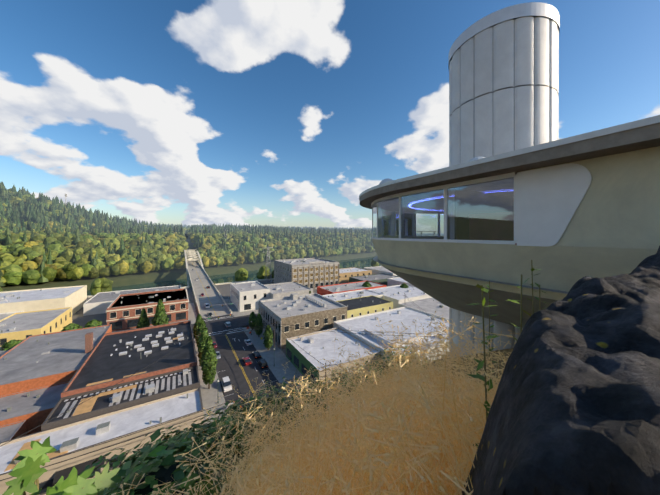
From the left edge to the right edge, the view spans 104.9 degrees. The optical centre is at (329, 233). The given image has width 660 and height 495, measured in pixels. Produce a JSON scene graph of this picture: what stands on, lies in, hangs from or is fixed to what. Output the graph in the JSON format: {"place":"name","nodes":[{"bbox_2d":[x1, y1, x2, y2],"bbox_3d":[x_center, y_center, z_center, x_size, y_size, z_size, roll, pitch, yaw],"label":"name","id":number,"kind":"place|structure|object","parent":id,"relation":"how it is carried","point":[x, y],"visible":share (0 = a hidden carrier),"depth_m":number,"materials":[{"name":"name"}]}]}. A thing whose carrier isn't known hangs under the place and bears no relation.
{"place":"outdoors","nodes":[
{"label":"outdoors","id":0,"kind":"place"},
{"bbox_2d":[87,256,380,295],"bbox_3d":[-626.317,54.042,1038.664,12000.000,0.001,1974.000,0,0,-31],"label":"river water","id":1,"kind":"structure","parent":0,"point":[349,263],"depth_m":301.60,"materials":[{"name":"green liquid"}]},
{"bbox_2d":[1,203,512,491],"bbox_3d":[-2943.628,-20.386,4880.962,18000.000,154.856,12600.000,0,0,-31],"label":"ground","id":2,"kind":"structure","parent":0,"point":[80,319],"depth_m":255.90,"materials":[{"name":"green plant"}]},
{"bbox_2d":[87,278,273,297],"bbox_3d":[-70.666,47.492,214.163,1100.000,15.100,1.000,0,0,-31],"label":"riverside road","id":3,"kind":"structure","parent":2,"relation":"on","point":[217,284],"depth_m":207.21,"materials":[{"name":"grey asphalt"}]},
{"bbox_2d":[0,182,378,295],"bbox_3d":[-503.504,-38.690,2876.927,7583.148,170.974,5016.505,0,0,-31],"label":"forest trees","id":4,"kind":"object","parent":2,"relation":"on","point":[68,241],"visible":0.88,"depth_m":385.24,"materials":[{"name":"green plant"}]},
{"bbox_2d":[87,280,311,478],"bbox_3d":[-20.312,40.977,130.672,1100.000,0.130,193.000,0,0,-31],"label":"streets and pavements","id":5,"kind":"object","parent":2,"relation":"on","point":[233,349],"visible":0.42,"depth_m":80.76,"materials":[{"name":"grey asphalt"}]},
{"bbox_2d":[0,295,448,480],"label":"utility poles and wires","id":6,"kind":"object","parent":5,"relation":"on","point":[274,323],"visible":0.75,"depth_m":52.27,"materials":[{"name":"brown wood"}]},
{"bbox_2d":[221,376,231,391],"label":"car","id":7,"kind":"object","parent":5,"relation":"on","point":[226,384],"visible":1,"depth_m":67.10,"materials":[{"name":"paint"}]},
{"bbox_2d":[242,357,251,364],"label":"red car","id":8,"kind":"object","parent":5,"relation":"on","point":[246,360],"visible":1,"depth_m":79.78,"materials":[{"name":"paint"}]},
{"bbox_2d":[244,339,251,345],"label":"parked car","id":9,"kind":"object","parent":5,"relation":"on","point":[248,342],"visible":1,"depth_m":93.63,"materials":[{"name":"white paint"}]},
{"bbox_2d":[252,351,260,358],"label":"car","id":10,"kind":"object","parent":5,"relation":"on","point":[256,355],"visible":1,"depth_m":83.82,"materials":[{"name":"paint"}]},
{"bbox_2d":[257,359,267,368],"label":"car","id":11,"kind":"object","parent":5,"relation":"on","point":[262,363],"visible":1,"depth_m":77.36,"materials":[{"name":"paint"}]},
{"bbox_2d":[264,246,272,282],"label":"transmission tower","id":12,"kind":"structure","parent":5,"relation":"on","point":[269,266],"depth_m":214.79,"materials":[{"name":"metal"}]},
{"bbox_2d":[0,281,408,388],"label":"street trees","id":13,"kind":"object","parent":2,"relation":"on","point":[206,355],"visible":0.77,"depth_m":88.69,"materials":[{"name":"green plant"}]},
{"bbox_2d":[184,249,231,317],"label":"arch bridge","id":14,"kind":"structure","parent":2,"relation":"on","point":[212,296],"depth_m":180.56,"materials":[{"name":"concrete"}]},
{"bbox_2d":[0,258,448,494],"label":"town buildings","id":15,"kind":"structure","parent":2,"relation":"on","point":[49,369],"depth_m":77.84,"materials":[{"name":"concrete"}]},
{"bbox_2d":[77,346,429,494],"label":"bluff shrubs","id":16,"kind":"object","parent":2,"relation":"on","point":[158,459],"visible":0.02,"depth_m":4.17,"materials":[{"name":"green plant"}]},
{"bbox_2d":[2,260,548,494],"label":"leaves","id":17,"kind":"object","parent":2,"relation":"on","point":[27,472],"visible":0.75,"depth_m":0.91,"materials":[{"name":"green plant"}]},
{"bbox_2d":[111,311,518,494],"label":"dry grass","id":18,"kind":"structure","parent":2,"relation":"on","point":[411,430],"depth_m":1.23,"materials":[{"name":"beige plant"}]},
{"bbox_2d":[359,115,659,327],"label":"observation deck","id":19,"kind":"structure","parent":2,"relation":"on","point":[587,204],"depth_m":5.12,"materials":[{"name":"beige concrete"}]},
{"bbox_2d":[379,157,485,183],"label":"roof domes","id":20,"kind":"structure","parent":19,"relation":"on","point":[388,179],"depth_m":9.96,"materials":[{"name":"plastic"}]},
{"bbox_2d":[373,177,513,240],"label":"window","id":21,"kind":"structure","parent":19,"relation":"in","point":[482,211],"depth_m":6.42,"materials":[{"name":"clear glass"}]},
{"bbox_2d":[462,246,659,494],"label":"rock","id":22,"kind":"object","parent":2,"relation":"on","point":[575,408],"visible":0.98,"depth_m":0.40,"materials":[{"name":"black stone"}]},
{"bbox_2d":[0,0,659,232],"label":"sky","id":23,"kind":"structure","parent":0,"point":[278,113],"materials":[{"name":"blue"}]},
{"bbox_2d":[449,16,558,357],"bbox_3d":[7.093,16.742,10.685,3.760,48.600,3.760,0,0,-31],"label":"elevator shaft","id":24,"kind":"object","parent":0,"point":[503,87],"visible":0.42,"depth_m":9.10,"materials":[{"name":"white metal"}]},
{"bbox_2d":[448,2,559,67],"bbox_3d":[7.093,-8.248,10.685,3.820,1.420,3.820,0,0,-31],"label":"tower rim","id":25,"kind":"object","parent":24,"relation":"on","point":[540,9],"visible":0.33,"depth_m":9.08,"materials":[{"name":"white metal"}]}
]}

